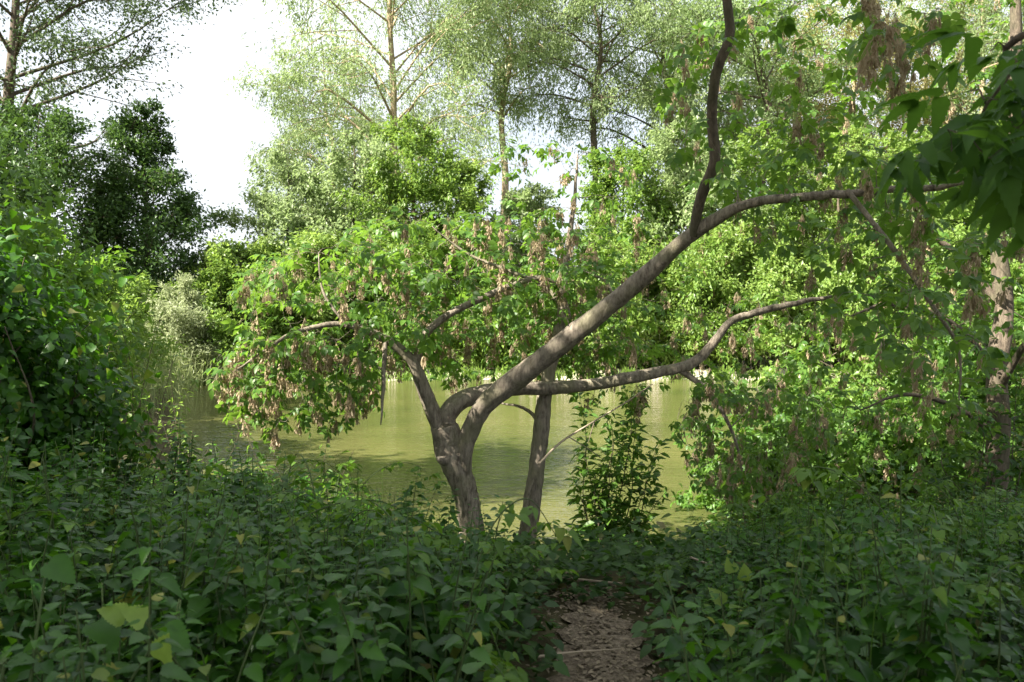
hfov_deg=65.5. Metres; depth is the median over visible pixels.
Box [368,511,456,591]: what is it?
nettle
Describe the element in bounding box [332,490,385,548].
nettle
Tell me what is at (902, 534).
nettle
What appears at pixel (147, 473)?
bramble
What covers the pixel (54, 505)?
nettle
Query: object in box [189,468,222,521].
nettle
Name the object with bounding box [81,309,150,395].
bush
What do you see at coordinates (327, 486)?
nettle
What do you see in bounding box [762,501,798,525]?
nettle
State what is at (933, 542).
nettle
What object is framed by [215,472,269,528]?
nettle
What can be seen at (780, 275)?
bank maple
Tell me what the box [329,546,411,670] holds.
nettle
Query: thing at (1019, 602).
nettle
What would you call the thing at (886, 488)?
bramble
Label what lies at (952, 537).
nettle
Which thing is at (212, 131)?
sky
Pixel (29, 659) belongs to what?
nettle
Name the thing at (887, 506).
nettle
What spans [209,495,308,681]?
nettle
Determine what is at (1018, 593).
bramble
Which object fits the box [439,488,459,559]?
nettle
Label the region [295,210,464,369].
bank maple
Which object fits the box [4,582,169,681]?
nettle
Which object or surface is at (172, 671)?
nettle
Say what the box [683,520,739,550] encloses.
bramble
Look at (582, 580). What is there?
fallen stick
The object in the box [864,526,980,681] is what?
nettle
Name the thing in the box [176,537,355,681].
nettle
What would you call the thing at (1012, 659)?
nettle
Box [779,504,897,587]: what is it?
bramble
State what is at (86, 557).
nettle
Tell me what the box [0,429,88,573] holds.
nettle
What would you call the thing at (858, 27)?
poplar tree
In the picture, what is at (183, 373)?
reed clump
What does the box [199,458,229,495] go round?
nettle
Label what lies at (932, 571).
nettle
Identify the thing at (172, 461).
nettle
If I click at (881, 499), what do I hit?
bramble
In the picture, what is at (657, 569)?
bramble
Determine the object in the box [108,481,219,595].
nettle
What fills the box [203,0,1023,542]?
leaning maple
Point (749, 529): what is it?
nettle
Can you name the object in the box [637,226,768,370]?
bank maple
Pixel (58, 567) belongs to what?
burdock
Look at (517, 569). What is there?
nettle
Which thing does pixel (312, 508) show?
nettle
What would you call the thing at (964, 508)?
bramble
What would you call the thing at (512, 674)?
bramble
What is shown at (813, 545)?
nettle
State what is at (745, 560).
nettle
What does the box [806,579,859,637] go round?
nettle
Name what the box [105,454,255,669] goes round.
nettle
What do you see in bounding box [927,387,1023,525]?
sapling
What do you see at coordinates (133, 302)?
bush
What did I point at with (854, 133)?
bank tree
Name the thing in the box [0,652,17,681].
nettle
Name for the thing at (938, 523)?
nettle
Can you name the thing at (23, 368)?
ivy bank
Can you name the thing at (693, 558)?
fallen stick
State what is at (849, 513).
nettle
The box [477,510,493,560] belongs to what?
nettle
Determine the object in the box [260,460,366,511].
bramble
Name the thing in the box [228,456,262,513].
nettle
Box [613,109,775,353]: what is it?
bank tree
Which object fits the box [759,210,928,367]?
bank maple
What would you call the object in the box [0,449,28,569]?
nettle
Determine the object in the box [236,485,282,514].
nettle
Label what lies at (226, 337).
bush
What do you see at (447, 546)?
bramble
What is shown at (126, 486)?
nettle
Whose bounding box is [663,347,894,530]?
water bush
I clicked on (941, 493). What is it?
bramble
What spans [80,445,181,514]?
bramble
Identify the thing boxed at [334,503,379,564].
nettle
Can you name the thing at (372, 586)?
nettle
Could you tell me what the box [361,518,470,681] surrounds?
nettle
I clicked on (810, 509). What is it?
nettle
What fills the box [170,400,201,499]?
nettle
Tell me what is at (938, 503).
nettle
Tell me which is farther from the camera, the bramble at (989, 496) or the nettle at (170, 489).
the bramble at (989, 496)
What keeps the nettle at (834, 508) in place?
on the ground at (544, 640)
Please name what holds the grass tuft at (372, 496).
on the ground at (544, 640)
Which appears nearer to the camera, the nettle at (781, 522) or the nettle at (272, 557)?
the nettle at (272, 557)
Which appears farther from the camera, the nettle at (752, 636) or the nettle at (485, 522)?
the nettle at (485, 522)
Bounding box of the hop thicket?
[0,106,164,451]
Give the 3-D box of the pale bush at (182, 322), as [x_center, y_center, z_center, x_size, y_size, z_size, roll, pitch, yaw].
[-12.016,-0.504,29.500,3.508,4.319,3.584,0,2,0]
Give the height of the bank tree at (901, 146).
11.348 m
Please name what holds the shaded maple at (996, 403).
on the ground at (544, 640)
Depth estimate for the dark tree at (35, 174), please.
19.91 m
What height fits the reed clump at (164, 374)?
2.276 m
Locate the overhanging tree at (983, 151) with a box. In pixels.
[874,28,1023,261]
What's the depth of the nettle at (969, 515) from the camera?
4.68 m
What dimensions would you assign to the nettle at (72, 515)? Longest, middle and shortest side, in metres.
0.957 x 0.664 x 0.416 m
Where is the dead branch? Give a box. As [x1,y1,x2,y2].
[538,384,651,464]
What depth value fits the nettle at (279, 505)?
5.13 m
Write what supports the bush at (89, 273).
on the ground at (544, 640)
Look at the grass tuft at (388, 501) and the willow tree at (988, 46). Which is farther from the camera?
the willow tree at (988, 46)
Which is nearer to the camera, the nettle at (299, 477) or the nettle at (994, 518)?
the nettle at (994, 518)
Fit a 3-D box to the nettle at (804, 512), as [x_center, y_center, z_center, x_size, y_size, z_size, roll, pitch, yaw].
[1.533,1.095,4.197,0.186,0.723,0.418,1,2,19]
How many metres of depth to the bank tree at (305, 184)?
36.03 m
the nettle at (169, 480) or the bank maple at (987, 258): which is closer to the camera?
the nettle at (169, 480)
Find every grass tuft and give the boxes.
[0,447,19,552]
[59,423,139,578]
[156,454,322,681]
[236,434,297,518]
[311,458,370,561]
[337,477,398,536]
[353,480,413,543]
[737,480,812,600]
[777,497,890,681]
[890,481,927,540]
[897,472,1011,621]
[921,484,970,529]
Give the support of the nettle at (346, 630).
on the ground at (544, 640)
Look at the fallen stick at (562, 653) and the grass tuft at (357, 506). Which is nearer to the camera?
the fallen stick at (562, 653)
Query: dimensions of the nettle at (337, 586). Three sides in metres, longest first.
0.874 x 0.486 x 0.472 m
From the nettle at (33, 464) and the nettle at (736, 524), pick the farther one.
the nettle at (736, 524)
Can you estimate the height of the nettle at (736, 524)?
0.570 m
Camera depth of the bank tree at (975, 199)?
35.68 m
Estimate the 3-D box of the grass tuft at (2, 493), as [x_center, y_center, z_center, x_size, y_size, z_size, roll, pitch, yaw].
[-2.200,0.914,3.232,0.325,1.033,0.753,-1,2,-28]
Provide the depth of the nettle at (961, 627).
2.88 m
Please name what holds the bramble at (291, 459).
on the ground at (544, 640)
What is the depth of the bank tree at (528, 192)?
39.44 m
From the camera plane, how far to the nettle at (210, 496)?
4.82 m
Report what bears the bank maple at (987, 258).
on the ground at (544, 640)
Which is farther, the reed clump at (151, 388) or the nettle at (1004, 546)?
the reed clump at (151, 388)
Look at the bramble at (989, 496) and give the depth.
5.32 m
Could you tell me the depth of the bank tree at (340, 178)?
36.11 m
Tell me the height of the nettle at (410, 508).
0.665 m
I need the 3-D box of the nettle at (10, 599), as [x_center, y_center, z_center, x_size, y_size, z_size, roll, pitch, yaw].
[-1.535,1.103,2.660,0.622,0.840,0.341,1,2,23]
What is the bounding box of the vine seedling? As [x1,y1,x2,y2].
[708,557,752,674]
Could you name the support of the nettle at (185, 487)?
on the ground at (544, 640)
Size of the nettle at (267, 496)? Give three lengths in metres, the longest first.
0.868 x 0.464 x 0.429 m
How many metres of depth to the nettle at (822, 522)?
5.68 m
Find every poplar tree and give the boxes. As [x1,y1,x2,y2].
[0,0,242,224]
[630,0,918,355]
[746,0,976,241]
[852,0,1023,219]
[920,10,1023,227]
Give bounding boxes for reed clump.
[119,349,216,421]
[134,341,206,403]
[141,343,251,388]
[144,341,224,391]
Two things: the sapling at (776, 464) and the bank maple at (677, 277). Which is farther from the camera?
the bank maple at (677, 277)
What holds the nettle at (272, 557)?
on the ground at (544, 640)
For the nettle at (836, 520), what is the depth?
5.70 m
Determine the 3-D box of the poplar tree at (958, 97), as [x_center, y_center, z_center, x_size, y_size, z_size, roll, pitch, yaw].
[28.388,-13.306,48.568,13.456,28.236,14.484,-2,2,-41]
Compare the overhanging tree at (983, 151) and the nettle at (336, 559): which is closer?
the overhanging tree at (983, 151)
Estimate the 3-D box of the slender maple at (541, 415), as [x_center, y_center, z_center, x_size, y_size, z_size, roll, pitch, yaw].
[0.535,0.053,7.606,1.949,4.130,1.816,0,2,0]
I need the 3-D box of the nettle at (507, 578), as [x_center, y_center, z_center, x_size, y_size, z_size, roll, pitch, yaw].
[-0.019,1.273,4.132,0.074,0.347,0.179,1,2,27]
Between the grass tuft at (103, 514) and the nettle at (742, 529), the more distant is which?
the nettle at (742, 529)
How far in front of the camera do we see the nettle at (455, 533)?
4.71 m
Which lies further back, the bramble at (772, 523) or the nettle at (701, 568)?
the bramble at (772, 523)
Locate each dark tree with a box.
[0,96,150,272]
[0,113,93,247]
[59,94,246,315]
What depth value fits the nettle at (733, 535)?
5.14 m
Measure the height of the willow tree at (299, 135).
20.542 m
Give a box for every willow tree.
[224,29,427,249]
[241,0,548,252]
[411,0,621,302]
[472,0,720,238]
[549,0,804,239]
[619,0,828,245]
[727,9,879,319]
[822,0,1002,223]
[940,0,1023,116]
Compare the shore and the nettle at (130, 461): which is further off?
the shore
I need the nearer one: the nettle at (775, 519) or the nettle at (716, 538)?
the nettle at (716, 538)
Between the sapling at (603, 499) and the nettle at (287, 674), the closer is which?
the nettle at (287, 674)
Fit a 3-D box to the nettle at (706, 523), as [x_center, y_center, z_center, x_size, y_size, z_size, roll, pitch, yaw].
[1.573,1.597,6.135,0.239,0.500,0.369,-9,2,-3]
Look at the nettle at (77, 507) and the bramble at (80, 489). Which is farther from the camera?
the nettle at (77, 507)
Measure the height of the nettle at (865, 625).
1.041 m
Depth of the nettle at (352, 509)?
6.40 m
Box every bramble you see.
[0,432,24,520]
[0,477,201,607]
[25,467,174,533]
[74,422,159,496]
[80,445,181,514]
[97,602,186,681]
[134,462,233,552]
[226,491,469,596]
[242,474,385,522]
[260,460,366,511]
[272,453,424,632]
[287,484,391,522]
[322,462,446,512]
[322,497,583,681]
[364,545,579,681]
[384,510,428,526]
[427,527,490,559]
[428,535,518,589]
[489,545,541,588]
[648,553,693,596]
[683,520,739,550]
[685,501,756,575]
[743,466,1023,669]
[747,492,857,550]
[749,505,843,528]
[766,490,868,537]
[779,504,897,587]
[826,528,974,598]
[829,491,911,537]
[847,491,924,538]
[870,478,1023,575]
[916,482,970,532]
[917,497,1021,536]
[922,475,1021,543]
[925,516,1023,563]
[951,501,1023,543]
[969,502,1023,612]
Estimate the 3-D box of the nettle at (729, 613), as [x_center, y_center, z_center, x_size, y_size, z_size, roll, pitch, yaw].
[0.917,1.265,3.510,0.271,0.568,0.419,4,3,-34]
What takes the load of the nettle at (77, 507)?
on the ground at (544, 640)
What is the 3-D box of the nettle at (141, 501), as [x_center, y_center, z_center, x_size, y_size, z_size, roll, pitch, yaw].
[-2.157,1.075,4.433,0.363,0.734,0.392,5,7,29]
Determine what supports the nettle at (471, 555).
on the ground at (544, 640)
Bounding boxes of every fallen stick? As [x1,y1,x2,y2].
[533,566,622,583]
[538,649,620,657]
[690,556,712,565]
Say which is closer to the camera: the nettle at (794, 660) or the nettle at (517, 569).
the nettle at (794, 660)
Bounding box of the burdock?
[29,553,190,681]
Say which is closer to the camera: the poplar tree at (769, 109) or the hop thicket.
the hop thicket
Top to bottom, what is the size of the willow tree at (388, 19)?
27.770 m
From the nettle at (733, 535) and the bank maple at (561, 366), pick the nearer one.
the nettle at (733, 535)
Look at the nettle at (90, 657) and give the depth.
2.68 m
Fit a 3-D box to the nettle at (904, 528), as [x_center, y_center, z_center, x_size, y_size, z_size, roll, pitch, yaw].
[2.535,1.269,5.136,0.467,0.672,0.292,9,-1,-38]
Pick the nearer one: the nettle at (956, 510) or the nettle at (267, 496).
the nettle at (267, 496)
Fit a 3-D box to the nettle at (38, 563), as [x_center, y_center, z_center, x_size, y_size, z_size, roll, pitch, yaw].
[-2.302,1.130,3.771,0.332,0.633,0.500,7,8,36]
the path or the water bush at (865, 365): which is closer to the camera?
the path
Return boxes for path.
[546,587,656,681]
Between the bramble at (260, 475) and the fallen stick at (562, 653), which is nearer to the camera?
the fallen stick at (562, 653)
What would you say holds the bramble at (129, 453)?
on the ground at (544, 640)
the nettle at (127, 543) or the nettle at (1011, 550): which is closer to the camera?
the nettle at (127, 543)
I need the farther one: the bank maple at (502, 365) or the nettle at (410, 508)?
the bank maple at (502, 365)
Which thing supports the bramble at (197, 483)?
on the ground at (544, 640)
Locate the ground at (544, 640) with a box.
[16,344,1022,681]
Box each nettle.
[0,417,29,612]
[0,419,28,494]
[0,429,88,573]
[0,434,81,553]
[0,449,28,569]
[0,472,131,674]
[0,484,91,681]
[0,514,87,614]
[0,533,102,681]
[0,538,108,651]
[0,594,204,681]
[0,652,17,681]
[4,449,167,639]
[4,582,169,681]
[5,548,161,681]
[11,466,111,625]
[15,651,123,681]
[21,471,102,562]
[23,417,117,528]
[27,542,157,681]
[38,500,147,622]
[45,420,112,579]
[50,574,282,681]
[51,521,183,674]
[69,479,192,669]
[77,463,154,590]
[92,463,165,565]
[93,468,134,515]
[96,462,139,508]
[96,483,222,626]
[99,491,161,602]
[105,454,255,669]
[106,421,163,501]
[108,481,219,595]
[120,488,259,681]
[126,515,255,681]
[129,430,184,527]
[137,465,154,508]
[144,458,240,681]
[153,466,186,514]
[156,468,190,555]
[156,499,233,593]
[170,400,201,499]
[174,448,186,497]
[174,457,231,516]
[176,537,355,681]
[178,468,212,543]
[185,469,220,526]
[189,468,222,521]
[193,444,257,499]
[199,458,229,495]
[201,506,384,681]
[203,429,257,552]
[205,501,290,653]
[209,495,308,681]
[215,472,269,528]
[222,484,299,581]
[227,443,310,568]
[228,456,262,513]
[229,480,301,544]
[235,507,364,679]
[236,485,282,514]
[238,486,350,636]
[242,464,313,557]
[248,457,313,502]
[248,490,310,546]
[262,522,333,630]
[267,503,496,681]
[270,478,360,632]
[287,520,330,576]
[290,507,412,681]
[293,472,316,530]
[294,484,325,554]
[296,478,350,549]
[298,489,363,572]
[312,461,348,564]
[316,481,396,604]
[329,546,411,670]
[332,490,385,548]
[334,479,381,533]
[334,482,382,529]
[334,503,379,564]
[337,538,450,676]
[348,519,402,581]
[349,522,434,673]
[351,503,510,681]
[354,490,439,619]
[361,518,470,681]
[363,481,442,546]
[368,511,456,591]
[389,489,416,536]
[391,522,527,673]
[401,494,512,658]
[402,466,428,526]
[419,504,505,623]
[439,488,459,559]
[446,510,475,560]
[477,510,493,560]
[501,565,519,599]
[508,546,538,592]
[638,560,794,681]
[647,523,841,681]
[661,588,756,681]
[679,572,779,681]
[691,571,757,670]
[693,538,739,635]
[694,513,750,582]
[699,514,723,547]
[704,533,788,654]
[710,528,724,556]
[720,514,748,539]
[721,514,765,610]
[723,517,747,561]
[729,520,769,549]
[735,514,758,557]
[739,506,772,580]
[748,539,832,672]
[754,488,809,582]
[756,522,804,582]
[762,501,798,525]
[768,585,934,681]
[769,499,787,542]
[777,495,789,542]
[777,498,898,656]
[778,515,988,681]
[779,629,976,681]
[784,488,865,605]
[786,485,823,578]
[788,513,842,598]
[790,500,828,537]
[797,501,840,534]
[801,489,828,560]
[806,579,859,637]
[811,522,898,665]
[819,521,1020,681]
[825,497,842,533]
[828,490,896,581]
[833,509,902,595]
[848,462,939,681]
[848,491,899,536]
[862,479,936,639]
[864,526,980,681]
[872,492,912,530]
[873,523,918,568]
[879,484,924,556]
[885,489,951,530]
[892,550,984,679]
[904,529,945,622]
[919,481,986,618]
[920,484,946,529]
[923,503,949,560]
[927,605,1023,681]
[933,477,980,577]
[937,503,1018,619]
[945,490,987,533]
[946,538,1013,677]
[951,498,980,532]
[959,486,1013,556]
[968,483,1023,624]
[971,570,1023,681]
[982,490,1023,525]
[982,535,1023,657]
[990,500,1021,546]
[993,526,1021,572]
[1001,486,1023,580]
[1009,550,1023,626]
[1017,480,1023,520]
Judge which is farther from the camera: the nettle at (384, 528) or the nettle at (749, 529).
the nettle at (749, 529)
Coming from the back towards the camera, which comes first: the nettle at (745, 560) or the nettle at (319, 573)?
the nettle at (745, 560)
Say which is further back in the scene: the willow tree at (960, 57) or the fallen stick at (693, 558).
the willow tree at (960, 57)
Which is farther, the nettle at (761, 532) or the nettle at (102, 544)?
the nettle at (761, 532)
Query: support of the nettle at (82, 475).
on the ground at (544, 640)
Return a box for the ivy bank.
[0,202,167,513]
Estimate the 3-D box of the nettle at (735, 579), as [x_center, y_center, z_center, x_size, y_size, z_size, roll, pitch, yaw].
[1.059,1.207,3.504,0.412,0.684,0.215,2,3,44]
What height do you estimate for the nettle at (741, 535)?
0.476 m
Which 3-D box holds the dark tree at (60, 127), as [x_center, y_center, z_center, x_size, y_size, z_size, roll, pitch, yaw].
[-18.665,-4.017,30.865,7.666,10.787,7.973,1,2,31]
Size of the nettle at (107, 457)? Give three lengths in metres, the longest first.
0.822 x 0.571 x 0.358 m
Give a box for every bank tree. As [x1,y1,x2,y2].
[205,148,354,272]
[265,125,423,284]
[330,110,479,281]
[415,151,503,361]
[472,180,576,293]
[565,136,694,363]
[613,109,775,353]
[671,124,816,289]
[769,121,909,364]
[836,124,981,233]
[940,120,1001,234]
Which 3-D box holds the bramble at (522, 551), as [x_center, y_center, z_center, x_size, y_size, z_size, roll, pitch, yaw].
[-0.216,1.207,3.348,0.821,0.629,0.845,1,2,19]
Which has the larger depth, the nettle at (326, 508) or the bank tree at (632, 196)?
the bank tree at (632, 196)
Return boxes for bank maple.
[170,232,305,367]
[247,225,401,368]
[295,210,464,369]
[353,207,508,371]
[451,290,569,373]
[534,247,662,370]
[574,218,727,368]
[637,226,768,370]
[670,210,847,368]
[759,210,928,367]
[815,211,973,369]
[909,206,1023,354]
[959,256,1023,325]
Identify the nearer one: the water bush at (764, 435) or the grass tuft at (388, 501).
the grass tuft at (388, 501)
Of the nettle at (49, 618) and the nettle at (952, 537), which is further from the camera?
the nettle at (952, 537)
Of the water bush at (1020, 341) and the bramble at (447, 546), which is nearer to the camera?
the bramble at (447, 546)
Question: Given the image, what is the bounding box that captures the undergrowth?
[0,466,1023,681]
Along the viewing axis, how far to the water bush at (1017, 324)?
8.94 m
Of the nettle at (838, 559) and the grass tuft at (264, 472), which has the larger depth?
the grass tuft at (264, 472)
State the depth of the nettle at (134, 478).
5.49 m
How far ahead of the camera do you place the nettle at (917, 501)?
7.59 m
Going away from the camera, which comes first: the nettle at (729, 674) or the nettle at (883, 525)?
the nettle at (729, 674)
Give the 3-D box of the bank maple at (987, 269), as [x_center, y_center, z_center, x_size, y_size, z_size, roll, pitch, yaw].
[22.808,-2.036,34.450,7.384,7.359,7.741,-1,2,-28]
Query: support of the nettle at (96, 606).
on the ground at (544, 640)
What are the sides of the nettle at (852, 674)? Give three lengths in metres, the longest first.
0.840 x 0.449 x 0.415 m
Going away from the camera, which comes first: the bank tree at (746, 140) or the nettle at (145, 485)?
the nettle at (145, 485)
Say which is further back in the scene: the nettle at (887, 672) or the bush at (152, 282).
the bush at (152, 282)
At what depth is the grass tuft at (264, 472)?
6.19 m
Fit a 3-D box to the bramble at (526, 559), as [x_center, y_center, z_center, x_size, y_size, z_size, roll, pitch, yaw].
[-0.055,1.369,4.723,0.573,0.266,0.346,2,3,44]
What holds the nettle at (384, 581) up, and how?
on the ground at (544, 640)
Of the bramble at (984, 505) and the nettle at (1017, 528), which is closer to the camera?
the nettle at (1017, 528)
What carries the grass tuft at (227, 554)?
on the ground at (544, 640)
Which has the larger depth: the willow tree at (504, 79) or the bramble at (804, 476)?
the willow tree at (504, 79)
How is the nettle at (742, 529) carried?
on the ground at (544, 640)
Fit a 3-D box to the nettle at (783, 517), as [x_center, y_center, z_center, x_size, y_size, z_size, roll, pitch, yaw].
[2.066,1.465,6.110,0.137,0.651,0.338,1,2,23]
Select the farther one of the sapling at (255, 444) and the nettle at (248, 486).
the sapling at (255, 444)
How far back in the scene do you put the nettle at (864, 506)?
5.89 m
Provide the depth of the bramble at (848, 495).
7.14 m
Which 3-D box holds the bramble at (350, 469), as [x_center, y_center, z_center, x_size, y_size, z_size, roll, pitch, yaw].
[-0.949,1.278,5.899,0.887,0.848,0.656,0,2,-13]
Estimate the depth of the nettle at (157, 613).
2.78 m
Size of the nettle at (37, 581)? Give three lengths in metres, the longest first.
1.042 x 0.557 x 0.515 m
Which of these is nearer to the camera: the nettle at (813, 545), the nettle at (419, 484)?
the nettle at (813, 545)
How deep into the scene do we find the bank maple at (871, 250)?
32.75 m
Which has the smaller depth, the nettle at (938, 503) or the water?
the nettle at (938, 503)
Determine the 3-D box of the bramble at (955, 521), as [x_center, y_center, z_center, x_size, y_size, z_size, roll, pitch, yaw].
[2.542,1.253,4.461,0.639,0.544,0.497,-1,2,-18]
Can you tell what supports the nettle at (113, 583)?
on the ground at (544, 640)
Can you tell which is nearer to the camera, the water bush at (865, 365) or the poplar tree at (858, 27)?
the water bush at (865, 365)
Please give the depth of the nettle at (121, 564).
2.85 m
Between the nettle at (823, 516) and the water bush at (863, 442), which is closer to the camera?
the nettle at (823, 516)
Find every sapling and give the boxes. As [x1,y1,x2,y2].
[97,304,198,483]
[141,370,242,490]
[240,429,354,529]
[564,372,675,555]
[716,420,827,536]
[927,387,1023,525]
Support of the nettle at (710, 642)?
on the ground at (544, 640)
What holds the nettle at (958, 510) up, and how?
on the ground at (544, 640)
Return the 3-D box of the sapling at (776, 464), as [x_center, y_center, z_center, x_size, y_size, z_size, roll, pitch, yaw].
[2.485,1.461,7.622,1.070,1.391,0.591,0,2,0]
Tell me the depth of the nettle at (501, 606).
3.20 m
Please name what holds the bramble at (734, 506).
on the ground at (544, 640)
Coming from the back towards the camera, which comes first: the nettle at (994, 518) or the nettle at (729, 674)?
the nettle at (994, 518)
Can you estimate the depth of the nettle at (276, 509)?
4.90 m
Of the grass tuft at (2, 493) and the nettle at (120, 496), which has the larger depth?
the nettle at (120, 496)
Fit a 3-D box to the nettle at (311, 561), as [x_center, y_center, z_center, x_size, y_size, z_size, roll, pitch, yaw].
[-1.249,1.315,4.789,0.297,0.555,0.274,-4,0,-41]
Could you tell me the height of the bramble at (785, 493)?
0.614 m
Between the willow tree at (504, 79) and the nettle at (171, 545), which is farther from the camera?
the willow tree at (504, 79)
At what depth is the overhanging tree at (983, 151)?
2.21 m
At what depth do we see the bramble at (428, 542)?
3.32 m
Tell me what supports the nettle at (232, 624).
on the ground at (544, 640)
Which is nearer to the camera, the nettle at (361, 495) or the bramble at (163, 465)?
the bramble at (163, 465)
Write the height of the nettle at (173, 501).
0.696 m
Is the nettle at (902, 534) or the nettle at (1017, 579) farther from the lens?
the nettle at (902, 534)
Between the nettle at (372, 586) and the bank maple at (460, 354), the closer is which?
the nettle at (372, 586)
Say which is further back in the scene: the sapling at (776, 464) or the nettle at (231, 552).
the sapling at (776, 464)
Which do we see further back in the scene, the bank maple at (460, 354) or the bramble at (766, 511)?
the bank maple at (460, 354)
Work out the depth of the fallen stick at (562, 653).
3.54 m
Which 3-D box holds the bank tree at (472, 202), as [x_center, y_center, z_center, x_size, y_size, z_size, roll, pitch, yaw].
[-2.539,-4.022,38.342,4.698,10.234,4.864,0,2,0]
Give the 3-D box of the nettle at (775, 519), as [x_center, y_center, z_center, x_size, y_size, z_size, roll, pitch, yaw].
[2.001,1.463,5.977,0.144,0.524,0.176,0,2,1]
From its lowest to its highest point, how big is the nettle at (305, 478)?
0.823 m
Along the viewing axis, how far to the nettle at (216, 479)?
6.11 m
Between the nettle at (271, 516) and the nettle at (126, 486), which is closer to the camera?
the nettle at (271, 516)
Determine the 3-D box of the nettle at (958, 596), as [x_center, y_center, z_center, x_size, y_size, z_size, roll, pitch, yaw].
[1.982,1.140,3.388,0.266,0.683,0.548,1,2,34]
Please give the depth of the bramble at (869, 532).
3.69 m
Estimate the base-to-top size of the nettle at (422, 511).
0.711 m
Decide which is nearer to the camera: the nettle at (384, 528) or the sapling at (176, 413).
the nettle at (384, 528)
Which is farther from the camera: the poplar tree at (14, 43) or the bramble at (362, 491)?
the poplar tree at (14, 43)
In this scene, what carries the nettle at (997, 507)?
on the ground at (544, 640)
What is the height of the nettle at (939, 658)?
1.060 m
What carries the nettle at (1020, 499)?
on the ground at (544, 640)
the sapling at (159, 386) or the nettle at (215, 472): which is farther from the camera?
the sapling at (159, 386)
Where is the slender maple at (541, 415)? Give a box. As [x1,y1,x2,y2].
[468,139,670,556]
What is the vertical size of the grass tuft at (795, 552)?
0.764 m
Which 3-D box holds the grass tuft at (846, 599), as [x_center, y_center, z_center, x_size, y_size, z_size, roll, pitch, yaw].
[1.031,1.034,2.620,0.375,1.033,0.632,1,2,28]
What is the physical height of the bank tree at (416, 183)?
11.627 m
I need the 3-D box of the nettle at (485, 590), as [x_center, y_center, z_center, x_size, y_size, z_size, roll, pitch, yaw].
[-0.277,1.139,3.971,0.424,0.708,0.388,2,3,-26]
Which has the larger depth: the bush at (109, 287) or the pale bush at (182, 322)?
the pale bush at (182, 322)
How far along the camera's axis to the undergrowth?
4.24 m
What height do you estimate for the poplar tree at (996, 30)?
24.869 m
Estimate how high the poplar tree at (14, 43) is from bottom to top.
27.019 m
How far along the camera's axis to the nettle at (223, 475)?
6.74 m
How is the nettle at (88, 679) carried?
on the ground at (544, 640)
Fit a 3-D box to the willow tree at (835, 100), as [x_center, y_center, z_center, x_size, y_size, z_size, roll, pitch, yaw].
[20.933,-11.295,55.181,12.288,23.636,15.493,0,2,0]
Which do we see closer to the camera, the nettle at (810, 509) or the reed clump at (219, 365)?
the nettle at (810, 509)
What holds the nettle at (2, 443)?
on the ground at (544, 640)
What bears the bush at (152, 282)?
on the ground at (544, 640)
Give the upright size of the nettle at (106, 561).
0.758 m
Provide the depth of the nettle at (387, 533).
3.81 m
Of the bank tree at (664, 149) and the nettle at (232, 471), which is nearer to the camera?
the nettle at (232, 471)
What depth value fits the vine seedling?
3.54 m
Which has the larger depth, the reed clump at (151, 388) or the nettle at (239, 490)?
the reed clump at (151, 388)
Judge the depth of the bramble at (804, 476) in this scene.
3.24 m
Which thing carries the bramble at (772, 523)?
on the ground at (544, 640)
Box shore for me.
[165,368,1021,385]
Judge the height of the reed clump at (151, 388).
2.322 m
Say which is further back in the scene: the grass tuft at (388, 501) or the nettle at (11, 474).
the grass tuft at (388, 501)
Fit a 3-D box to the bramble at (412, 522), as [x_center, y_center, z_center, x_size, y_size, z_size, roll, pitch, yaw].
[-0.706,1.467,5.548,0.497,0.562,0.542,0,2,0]
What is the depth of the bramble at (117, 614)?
2.01 m
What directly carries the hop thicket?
on the ground at (544, 640)
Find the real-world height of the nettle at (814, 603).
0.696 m
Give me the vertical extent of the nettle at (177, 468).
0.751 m
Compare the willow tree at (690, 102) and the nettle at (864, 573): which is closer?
the nettle at (864, 573)
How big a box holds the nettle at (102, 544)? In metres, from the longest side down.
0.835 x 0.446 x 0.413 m
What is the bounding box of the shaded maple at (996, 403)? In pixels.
[773,0,1023,518]
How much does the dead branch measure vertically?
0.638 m
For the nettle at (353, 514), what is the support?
on the ground at (544, 640)
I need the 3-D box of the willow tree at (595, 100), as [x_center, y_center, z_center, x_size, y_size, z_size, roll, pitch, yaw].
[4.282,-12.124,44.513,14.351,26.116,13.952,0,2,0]
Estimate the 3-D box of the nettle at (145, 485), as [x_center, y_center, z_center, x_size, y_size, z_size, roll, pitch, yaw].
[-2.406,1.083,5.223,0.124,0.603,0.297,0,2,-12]
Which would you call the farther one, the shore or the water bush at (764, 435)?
the shore
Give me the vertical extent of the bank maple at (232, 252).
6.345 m
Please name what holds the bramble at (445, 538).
on the ground at (544, 640)
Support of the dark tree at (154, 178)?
on the ground at (544, 640)
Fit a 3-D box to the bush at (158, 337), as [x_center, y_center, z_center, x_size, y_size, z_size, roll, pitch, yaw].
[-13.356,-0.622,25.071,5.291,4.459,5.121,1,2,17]
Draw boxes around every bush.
[0,203,137,324]
[43,254,136,352]
[51,255,186,381]
[51,257,177,401]
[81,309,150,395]
[112,270,205,366]
[140,269,231,380]
[167,251,308,367]
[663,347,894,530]
[751,314,978,509]
[819,287,1023,523]
[838,339,1023,462]
[858,259,1023,506]
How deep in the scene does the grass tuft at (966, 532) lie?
3.76 m
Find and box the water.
[164,380,1023,554]
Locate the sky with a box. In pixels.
[0,0,1023,278]

